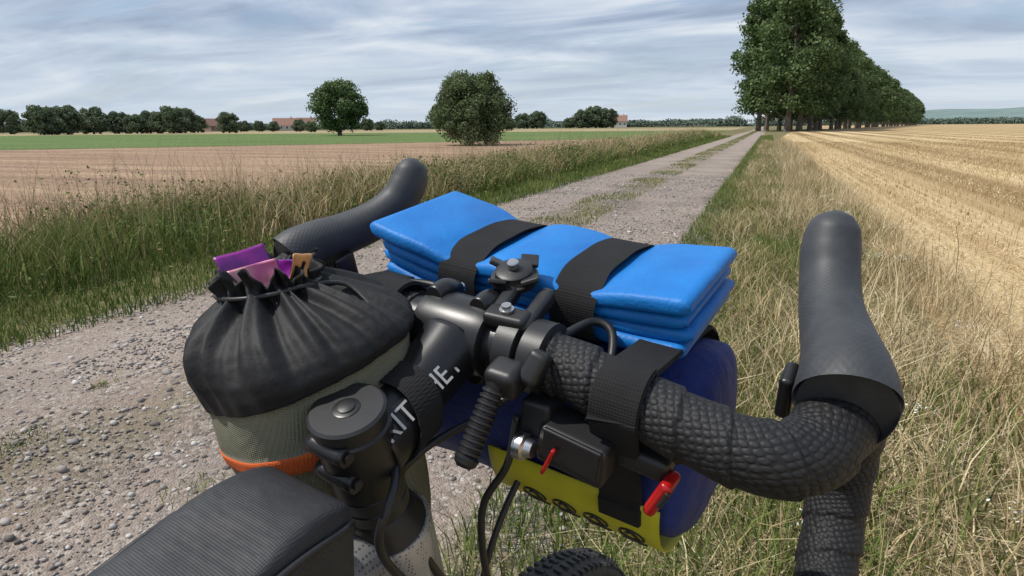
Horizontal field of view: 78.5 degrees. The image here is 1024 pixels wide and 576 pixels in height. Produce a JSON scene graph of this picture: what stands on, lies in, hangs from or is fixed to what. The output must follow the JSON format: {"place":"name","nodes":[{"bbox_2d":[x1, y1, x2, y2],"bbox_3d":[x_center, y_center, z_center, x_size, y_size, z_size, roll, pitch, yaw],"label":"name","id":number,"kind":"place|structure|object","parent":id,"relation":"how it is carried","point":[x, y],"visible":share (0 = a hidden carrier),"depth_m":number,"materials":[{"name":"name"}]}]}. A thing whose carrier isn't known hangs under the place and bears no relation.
{"place":"outdoors","nodes":[
{"label":"outdoors","id":0,"kind":"place"},
{"bbox_2d":[202,126,219,130],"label":"walls","id":1,"kind":"structure","parent":0,"point":[209,128],"depth_m":372.58,"materials":[{"name":"brick"}]},
{"bbox_2d":[204,118,219,125],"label":"roof","id":2,"kind":"structure","parent":1,"relation":"on","point":[211,122],"depth_m":373.26,"materials":[{"name":"tile"}]},
{"bbox_2d":[278,126,293,130],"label":"walls","id":3,"kind":"structure","parent":0,"point":[285,129],"depth_m":407.55,"materials":[{"name":"white paint"}]},
{"bbox_2d":[272,118,295,125],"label":"roof","id":4,"kind":"structure","parent":3,"relation":"on","point":[285,121],"depth_m":408.28,"materials":[{"name":"tile"}]},
{"bbox_2d":[0,139,616,249],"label":"harvested field","id":5,"kind":"structure","parent":0,"point":[129,155],"depth_m":20.94,"materials":[{"name":"soil"}]},
{"bbox_2d":[425,69,517,145],"bbox_3d":[-2.561,-11.318,39.262,5.930,4.674,5.577,3,15,12],"label":"willow bush","id":6,"kind":"object","parent":5,"relation":"on","point":[469,102],"visible":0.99,"depth_m":38.07,"materials":[{"name":"green plant"}]},
{"bbox_2d":[0,130,728,149],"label":"crop field","id":7,"kind":"structure","parent":0,"point":[49,142],"depth_m":69.73,"materials":[{"name":"green plant"}]},
{"bbox_2d":[304,77,368,135],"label":"round tree","id":8,"kind":"object","parent":7,"relation":"on","point":[331,96],"visible":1,"depth_m":96.20,"materials":[{"name":"green plant"}]},
{"bbox_2d":[0,127,746,135],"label":"wheat field","id":9,"kind":"structure","parent":0,"point":[427,131],"depth_m":195.59,"materials":[{"name":"beige plant"}]},
{"bbox_2d":[0,109,25,133],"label":"tree","id":10,"kind":"object","parent":9,"relation":"on","point":[11,119],"visible":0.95,"depth_m":219.48,"materials":[{"name":"green plant"}]},
{"bbox_2d":[19,105,65,134],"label":"tree","id":11,"kind":"object","parent":9,"relation":"on","point":[35,116],"visible":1,"depth_m":166.33,"materials":[{"name":"green plant"}]},
{"bbox_2d":[43,107,71,134],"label":"tree","id":12,"kind":"object","parent":9,"relation":"on","point":[64,117],"visible":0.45,"depth_m":174.79,"materials":[{"name":"green plant"}]},
{"bbox_2d":[54,105,89,134],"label":"tree","id":13,"kind":"object","parent":9,"relation":"on","point":[78,122],"visible":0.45,"depth_m":179.15,"materials":[{"name":"green plant"}]},
{"bbox_2d":[78,106,110,133],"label":"tree","id":14,"kind":"object","parent":9,"relation":"on","point":[96,115],"visible":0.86,"depth_m":193.34,"materials":[{"name":"green plant"}]},
{"bbox_2d":[101,111,128,133],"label":"tree","id":15,"kind":"object","parent":9,"relation":"on","point":[114,119],"visible":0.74,"depth_m":200.20,"materials":[{"name":"green plant"}]},
{"bbox_2d":[120,114,147,133],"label":"tree","id":16,"kind":"object","parent":9,"relation":"on","point":[133,122],"visible":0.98,"depth_m":190.87,"materials":[{"name":"green plant"}]},
{"bbox_2d":[140,110,156,133],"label":"tree","id":17,"kind":"object","parent":9,"relation":"on","point":[145,114],"visible":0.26,"depth_m":195.78,"materials":[{"name":"green plant"}]},
{"bbox_2d":[144,111,174,133],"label":"tree","id":18,"kind":"object","parent":9,"relation":"on","point":[151,122],"visible":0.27,"depth_m":191.84,"materials":[{"name":"green plant"}]},
{"bbox_2d":[153,105,191,133],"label":"tree","id":19,"kind":"object","parent":9,"relation":"on","point":[169,114],"visible":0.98,"depth_m":190.52,"materials":[{"name":"green plant"}]},
{"bbox_2d":[174,108,198,132],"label":"tree","id":20,"kind":"object","parent":9,"relation":"on","point":[192,116],"visible":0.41,"depth_m":201.90,"materials":[{"name":"green plant"}]},
{"bbox_2d":[189,115,208,132],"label":"tree","id":21,"kind":"object","parent":9,"relation":"on","point":[202,123],"visible":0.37,"depth_m":225.65,"materials":[{"name":"green plant"}]},
{"bbox_2d":[215,112,240,132],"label":"tree","id":22,"kind":"object","parent":9,"relation":"on","point":[229,123],"visible":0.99,"depth_m":188.85,"materials":[{"name":"green plant"}]},
{"bbox_2d":[238,120,250,131],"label":"tree","id":23,"kind":"object","parent":9,"relation":"on","point":[245,125],"visible":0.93,"depth_m":267.36,"materials":[{"name":"green plant"}]},
{"bbox_2d":[252,120,266,131],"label":"tree","id":24,"kind":"object","parent":9,"relation":"on","point":[259,126],"visible":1,"depth_m":269.44,"materials":[{"name":"green plant"}]},
{"bbox_2d":[267,121,279,131],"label":"tree","id":25,"kind":"object","parent":9,"relation":"on","point":[274,126],"visible":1,"depth_m":262.63,"materials":[{"name":"green plant"}]},
{"bbox_2d":[291,119,306,131],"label":"tree","id":26,"kind":"object","parent":9,"relation":"on","point":[301,126],"visible":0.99,"depth_m":238.10,"materials":[{"name":"green plant"}]},
{"bbox_2d":[304,121,317,131],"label":"tree","id":27,"kind":"object","parent":9,"relation":"on","point":[310,127],"visible":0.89,"depth_m":198.02,"materials":[{"name":"green plant"}]},
{"bbox_2d":[359,118,373,130],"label":"tree","id":28,"kind":"object","parent":9,"relation":"on","point":[367,124],"visible":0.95,"depth_m":281.77,"materials":[{"name":"green plant"}]},
{"bbox_2d":[374,121,385,130],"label":"tree","id":29,"kind":"object","parent":9,"relation":"on","point":[380,125],"visible":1,"depth_m":293.18,"materials":[{"name":"green plant"}]},
{"bbox_2d":[0,127,765,575],"bbox_3d":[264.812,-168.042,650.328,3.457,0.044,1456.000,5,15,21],"label":"gravel road","id":30,"kind":"structure","parent":0,"point":[722,163],"depth_m":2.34,"materials":[{"name":"grey gravel"}]},
{"bbox_2d":[0,244,376,523],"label":"track tufts","id":31,"kind":"object","parent":30,"relation":"on","point":[101,383],"visible":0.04,"depth_m":2.15,"materials":[{"name":"green plant"}]},
{"bbox_2d":[0,124,1023,575],"bbox_3d":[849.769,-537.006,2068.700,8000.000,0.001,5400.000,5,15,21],"label":"ground","id":32,"kind":"structure","parent":0,"point":[776,132],"depth_m":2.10,"materials":[{"name":"plant"}]},
{"bbox_2d":[0,132,715,305],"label":"roadside green grass","id":33,"kind":"structure","parent":32,"relation":"on","point":[70,257],"depth_m":5.33,"materials":[{"name":"green plant"}]},
{"bbox_2d":[3,122,712,221],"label":"grass seed heads","id":34,"kind":"object","parent":33,"relation":"attached to","point":[358,152],"depth_m":9.12,"materials":[{"name":"plant"}]},
{"bbox_2d":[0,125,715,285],"bbox_3d":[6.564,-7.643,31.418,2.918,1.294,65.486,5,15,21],"label":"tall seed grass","id":35,"kind":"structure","parent":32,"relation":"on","point":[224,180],"depth_m":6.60,"materials":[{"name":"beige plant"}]},
{"bbox_2d":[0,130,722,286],"bbox_3d":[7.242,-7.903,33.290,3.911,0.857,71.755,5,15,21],"label":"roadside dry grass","id":36,"kind":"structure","parent":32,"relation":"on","point":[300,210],"depth_m":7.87,"materials":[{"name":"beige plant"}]},
{"bbox_2d":[0,129,726,302],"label":"bramble weeds","id":37,"kind":"object","parent":32,"relation":"on","point":[687,141],"visible":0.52,"depth_m":8.61,"materials":[{"name":"green plant"}]},
{"bbox_2d":[0,135,731,353],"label":"roadside grass","id":38,"kind":"structure","parent":32,"relation":"on","point":[488,196],"depth_m":4.46,"materials":[{"name":"green plant"}]},
{"bbox_2d":[2,116,1023,132],"bbox_3d":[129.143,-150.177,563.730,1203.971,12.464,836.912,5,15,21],"label":"distant treeline","id":39,"kind":"object","parent":32,"relation":"on","point":[730,121],"visible":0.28,"depth_m":632.99,"materials":[{"name":"green plant"}]},
{"bbox_2d":[515,113,530,128],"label":"tree","id":40,"kind":"object","parent":32,"relation":"on","point":[521,119],"visible":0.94,"depth_m":384.12,"materials":[{"name":"green plant"}]},
{"bbox_2d":[526,110,547,128],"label":"tree","id":41,"kind":"object","parent":32,"relation":"on","point":[537,118],"visible":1,"depth_m":383.08,"materials":[{"name":"green plant"}]},
{"bbox_2d":[564,117,575,127],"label":"tree","id":42,"kind":"object","parent":32,"relation":"on","point":[568,123],"visible":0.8,"depth_m":412.63,"materials":[{"name":"green plant"}]},
{"bbox_2d":[570,109,593,127],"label":"tree","id":43,"kind":"object","parent":32,"relation":"on","point":[579,117],"visible":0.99,"depth_m":399.95,"materials":[{"name":"green plant"}]},
{"bbox_2d":[273,158,904,575],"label":"bicycle","id":44,"kind":"object","parent":32,"relation":"on","point":[819,446],"visible":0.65,"depth_m":0.32,"materials":[{"name":"rubber"}]},
{"bbox_2d":[87,466,355,575],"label":"top tube bag","id":45,"kind":"object","parent":44,"relation":"on","point":[266,521],"visible":1,"depth_m":0.25,"materials":[{"name":"black fabric"}]},
{"bbox_2d":[183,243,430,508],"bbox_3d":[-0.113,0.074,0.368,0.139,0.197,0.129,-3,15,-10],"label":"stem bag","id":46,"kind":"object","parent":44,"relation":"attached to","point":[275,349],"visible":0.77,"depth_m":0.32,"materials":[{"name":"black fabric"}]},
{"bbox_2d":[454,319,566,469],"bbox_3d":[0.004,0.056,0.340,0.034,0.071,0.078,14,20,29],"label":"accessory clamp","id":47,"kind":"object","parent":44,"relation":"attached to","point":[525,370],"visible":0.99,"depth_m":0.33,"materials":[{"name":"black plastic"}]},
{"bbox_2d":[483,254,554,363],"bbox_3d":[0.005,0.019,0.364,0.040,0.068,0.064,1,14,4],"label":"phone mount","id":48,"kind":"object","parent":44,"relation":"attached to","point":[512,280],"visible":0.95,"depth_m":0.35,"materials":[{"name":"black plastic"}]},
{"bbox_2d":[364,269,736,552],"bbox_3d":[-0.001,0.073,0.451,0.291,0.158,0.183,14,20,29],"label":"handlebar bag","id":49,"kind":"object","parent":44,"relation":"attached to","point":[705,367],"visible":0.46,"depth_m":0.37,"materials":[{"name":"blue fabric"}]},
{"bbox_2d":[370,191,736,359],"bbox_3d":[0.025,-0.018,0.439,0.236,0.063,0.111,14,20,29],"label":"foam sit pad","id":50,"kind":"object","parent":44,"relation":"attached to","point":[669,295],"visible":0.79,"depth_m":0.41,"materials":[{"name":"blue plastic"}]},
{"bbox_2d":[510,393,680,516],"bbox_3d":[0.044,0.089,0.329,0.086,0.048,0.045,14,20,29],"label":"bike light","id":51,"kind":"object","parent":44,"relation":"attached to","point":[569,443],"visible":0.95,"depth_m":0.32,"materials":[{"name":"black plastic"}]},
{"bbox_2d":[584,105,608,127],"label":"tree","id":52,"kind":"object","parent":32,"relation":"on","point":[595,118],"visible":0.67,"depth_m":402.40,"materials":[{"name":"green plant"}]},
{"bbox_2d":[596,108,619,127],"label":"tree","id":53,"kind":"object","parent":32,"relation":"on","point":[611,121],"visible":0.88,"depth_m":402.04,"materials":[{"name":"green plant"}]},
{"bbox_2d":[431,135,910,575],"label":"verge grass","id":54,"kind":"structure","parent":32,"relation":"on","point":[729,183],"depth_m":1.77,"materials":[{"name":"green plant"}]},
{"bbox_2d":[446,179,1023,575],"bbox_3d":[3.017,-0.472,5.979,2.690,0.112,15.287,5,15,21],"label":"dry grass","id":55,"kind":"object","parent":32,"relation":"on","point":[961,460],"visible":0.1,"depth_m":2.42,"materials":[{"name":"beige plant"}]},
{"bbox_2d":[729,0,793,130],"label":"poplar tree","id":56,"kind":"object","parent":32,"relation":"on","point":[763,10],"visible":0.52,"depth_m":108.69,"materials":[{"name":"green plant"}]},
{"bbox_2d":[737,12,791,130],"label":"poplar tree","id":57,"kind":"object","parent":32,"relation":"on","point":[766,122],"visible":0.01,"depth_m":121.30,"materials":[{"name":"green plant"}]},
{"bbox_2d":[763,107,794,129],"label":"poplar tree","id":58,"kind":"object","parent":32,"relation":"on","point":[779,123],"visible":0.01,"depth_m":129.51,"materials":[{"name":"green plant"}]},
{"bbox_2d":[775,114,797,129],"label":"poplar tree","id":59,"kind":"object","parent":32,"relation":"on","point":[792,117],"depth_m":137.37,"materials":[{"name":"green plant"}]},
{"bbox_2d":[747,0,847,131],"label":"poplar tree","id":60,"kind":"object","parent":32,"relation":"on","point":[798,73],"visible":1,"depth_m":98.77,"materials":[{"name":"green plant"}]},
{"bbox_2d":[771,0,852,130],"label":"poplar tree","id":61,"kind":"object","parent":32,"relation":"on","point":[827,99],"visible":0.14,"depth_m":106.88,"materials":[{"name":"green plant"}]},
{"bbox_2d":[797,37,851,129],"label":"poplar tree","id":62,"kind":"object","parent":32,"relation":"on","point":[815,121],"visible":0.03,"depth_m":122.54,"materials":[{"name":"green plant"}]},
{"bbox_2d":[791,9,859,130],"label":"poplar tree","id":63,"kind":"object","parent":32,"relation":"on","point":[843,38],"visible":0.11,"depth_m":113.82,"materials":[{"name":"green plant"}]},
{"bbox_2d":[818,74,852,129],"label":"poplar tree","id":64,"kind":"object","parent":32,"relation":"on","point":[820,121],"visible":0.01,"depth_m":131.07,"materials":[{"name":"green plant"}]},
{"bbox_2d":[704,134,1023,575],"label":"verge tall grass","id":65,"kind":"structure","parent":32,"relation":"on","point":[812,161],"depth_m":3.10,"materials":[{"name":"beige plant"}]},
{"bbox_2d":[789,195,1023,525],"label":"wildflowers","id":66,"kind":"object","parent":32,"relation":"on","point":[912,398],"visible":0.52,"depth_m":2.00,"materials":[{"name":"plant"}]},
{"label":"walls","id":67,"kind":"object","parent":32,"relation":"on","visible":0},
{"bbox_2d":[296,118,315,122],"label":"roof","id":68,"kind":"structure","parent":67,"relation":"on","point":[305,120],"depth_m":404.18,"materials":[{"name":"tile"}]},
{"bbox_2d":[0,0,1023,124],"label":"sky","id":69,"kind":"structure","parent":0,"point":[259,60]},
{"bbox_2d":[609,121,626,127],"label":"walls","id":70,"kind":"structure","parent":0,"point":[622,125],"depth_m":491.85,"materials":[{"name":"white paint"}]},
{"bbox_2d":[614,115,627,120],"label":"roof","id":71,"kind":"structure","parent":70,"relation":"on","point":[622,118],"depth_m":492.46,"materials":[{"name":"tile"}]},
{"bbox_2d":[527,131,756,224],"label":"track centre grass","id":72,"kind":"structure","parent":0,"point":[647,182],"depth_m":9.83,"materials":[{"name":"green plant"}]},
{"bbox_2d":[749,107,1023,123],"bbox_3d":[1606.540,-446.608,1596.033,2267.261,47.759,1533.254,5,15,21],"label":"hills","id":73,"kind":"structure","parent":0,"point":[975,113],"depth_m":1695.85,"materials":[{"name":"grass"},{"name":"leaf"},{"name":"green plant"}]},
{"bbox_2d":[781,124,1023,433],"bbox_3d":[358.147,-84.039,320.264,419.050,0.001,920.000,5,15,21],"label":"stubble field","id":74,"kind":"structure","parent":0,"point":[994,131],"depth_m":9.51,"materials":[{"name":"beige plant"}]},
{"bbox_2d":[822,52,865,128],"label":"poplar tree","id":75,"kind":"object","parent":74,"relation":"on","point":[854,100],"visible":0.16,"depth_m":137.15,"materials":[{"name":"green plant"}]},
{"bbox_2d":[825,45,870,128],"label":"poplar tree","id":76,"kind":"object","parent":74,"relation":"on","point":[858,113],"visible":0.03,"depth_m":153.10,"materials":[{"name":"green plant"}]},
{"bbox_2d":[834,39,870,128],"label":"poplar tree","id":77,"kind":"object","parent":74,"relation":"on","point":[858,59],"visible":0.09,"depth_m":144.71,"materials":[{"name":"green plant"}]},
{"bbox_2d":[842,49,877,128],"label":"poplar tree","id":78,"kind":"object","parent":74,"relation":"on","point":[869,80],"visible":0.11,"depth_m":160.09,"materials":[{"name":"green plant"}]},
{"bbox_2d":[847,52,880,127],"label":"poplar tree","id":79,"kind":"object","parent":74,"relation":"on","point":[871,91],"visible":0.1,"depth_m":167.15,"materials":[{"name":"green plant"}]},
{"bbox_2d":[851,61,879,127],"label":"poplar tree","id":80,"kind":"object","parent":74,"relation":"on","point":[876,101],"visible":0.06,"depth_m":175.62,"materials":[{"name":"green plant"}]},
{"bbox_2d":[851,69,884,127],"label":"poplar tree","id":81,"kind":"object","parent":74,"relation":"on","point":[870,119],"visible":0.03,"depth_m":191.15,"materials":[{"name":"green plant"}]},
{"bbox_2d":[853,61,882,122],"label":"poplar tree","id":82,"kind":"object","parent":74,"relation":"on","point":[876,88],"visible":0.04,"depth_m":182.60,"materials":[{"name":"green plant"}]},
{"bbox_2d":[862,73,889,126],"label":"poplar tree","id":83,"kind":"object","parent":74,"relation":"on","point":[886,91],"visible":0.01,"depth_m":205.84,"materials":[{"name":"green plant"}]},
{"bbox_2d":[864,65,889,127],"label":"poplar tree","id":84,"kind":"object","parent":74,"relation":"on","point":[880,107],"visible":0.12,"depth_m":198.26,"materials":[{"name":"green plant"}]},
{"bbox_2d":[871,69,893,126],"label":"poplar tree","id":85,"kind":"object","parent":74,"relation":"on","point":[887,79],"visible":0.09,"depth_m":215.62,"materials":[{"name":"green plant"}]},
{"bbox_2d":[874,89,894,126],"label":"poplar tree","id":86,"kind":"object","parent":74,"relation":"on","point":[893,91],"visible":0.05,"depth_m":228.06,"materials":[{"name":"green plant"}]},
{"bbox_2d":[876,73,898,126],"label":"poplar tree","id":87,"kind":"object","parent":74,"relation":"on","point":[893,98],"visible":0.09,"depth_m":236.43,"materials":[{"name":"green plant"}]},
{"bbox_2d":[881,78,901,126],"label":"poplar tree","id":88,"kind":"object","parent":74,"relation":"on","point":[895,104],"visible":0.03,"depth_m":257.62,"materials":[{"name":"green plant"}]},
{"bbox_2d":[881,78,902,126],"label":"poplar tree","id":89,"kind":"object","parent":74,"relation":"on","point":[892,114],"visible":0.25,"depth_m":247.04,"materials":[{"name":"green plant"}]},
{"bbox_2d":[885,78,904,126],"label":"poplar tree","id":90,"kind":"object","parent":74,"relation":"on","point":[902,92],"visible":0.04,"depth_m":267.18,"materials":[{"name":"green plant"}]},
{"bbox_2d":[890,82,902,122],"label":"poplar tree","id":91,"kind":"object","parent":74,"relation":"on","point":[896,114],"visible":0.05,"depth_m":279.36,"materials":[{"name":"green plant"}]},
{"bbox_2d":[889,88,906,125],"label":"poplar tree","id":92,"kind":"object","parent":74,"relation":"on","point":[901,113],"visible":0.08,"depth_m":290.08,"materials":[{"name":"green plant"}]},
{"bbox_2d":[894,90,910,125],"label":"poplar tree","id":93,"kind":"object","parent":74,"relation":"on","point":[907,108],"visible":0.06,"depth_m":310.10,"materials":[{"name":"green plant"}]},
{"bbox_2d":[896,88,913,125],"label":"poplar tree","id":94,"kind":"object","parent":74,"relation":"on","point":[906,114],"visible":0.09,"depth_m":320.65,"materials":[{"name":"green plant"}]},
{"bbox_2d":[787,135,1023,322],"bbox_3d":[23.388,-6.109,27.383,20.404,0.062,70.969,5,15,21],"label":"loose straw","id":95,"kind":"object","parent":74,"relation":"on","point":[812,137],"visible":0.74,"depth_m":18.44,"materials":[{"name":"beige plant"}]},
{"bbox_2d":[898,90,912,125],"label":"poplar tree","id":96,"kind":"object","parent":74,"relation":"on","point":[909,107],"visible":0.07,"depth_m":330.09,"materials":[{"name":"green plant"}]},
{"bbox_2d":[790,141,1023,373],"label":"stubble rows","id":97,"kind":"object","parent":74,"relation":"on","point":[913,165],"visible":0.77,"depth_m":13.86,"materials":[{"name":"plant"}]},
{"bbox_2d":[902,93,914,125],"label":"poplar tree","id":98,"kind":"object","parent":74,"relation":"on","point":[913,106],"visible":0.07,"depth_m":361.90,"materials":[{"name":"green plant"}]},
{"bbox_2d":[904,94,916,125],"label":"poplar tree","id":99,"kind":"object","parent":74,"relation":"on","point":[915,103],"visible":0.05,"depth_m":382.95,"materials":[{"name":"green plant"}]},
{"bbox_2d":[904,100,917,122],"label":"poplar tree","id":100,"kind":"object","parent":74,"relation":"on","point":[915,115],"visible":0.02,"depth_m":394.29,"materials":[{"name":"green plant"}]},
{"bbox_2d":[908,99,919,124],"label":"poplar tree","id":101,"kind":"object","parent":74,"relation":"on","point":[918,108],"visible":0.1,"depth_m":414.30,"materials":[{"name":"green plant"}]},
{"bbox_2d":[910,97,921,124],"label":"poplar tree","id":102,"kind":"object","parent":74,"relation":"on","point":[918,118],"visible":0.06,"depth_m":446.31,"materials":[{"name":"green plant"}]},
{"bbox_2d":[916,102,925,124],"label":"poplar tree","id":103,"kind":"object","parent":74,"relation":"on","point":[923,112],"visible":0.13,"depth_m":518.76,"materials":[{"name":"green plant"}]}
]}

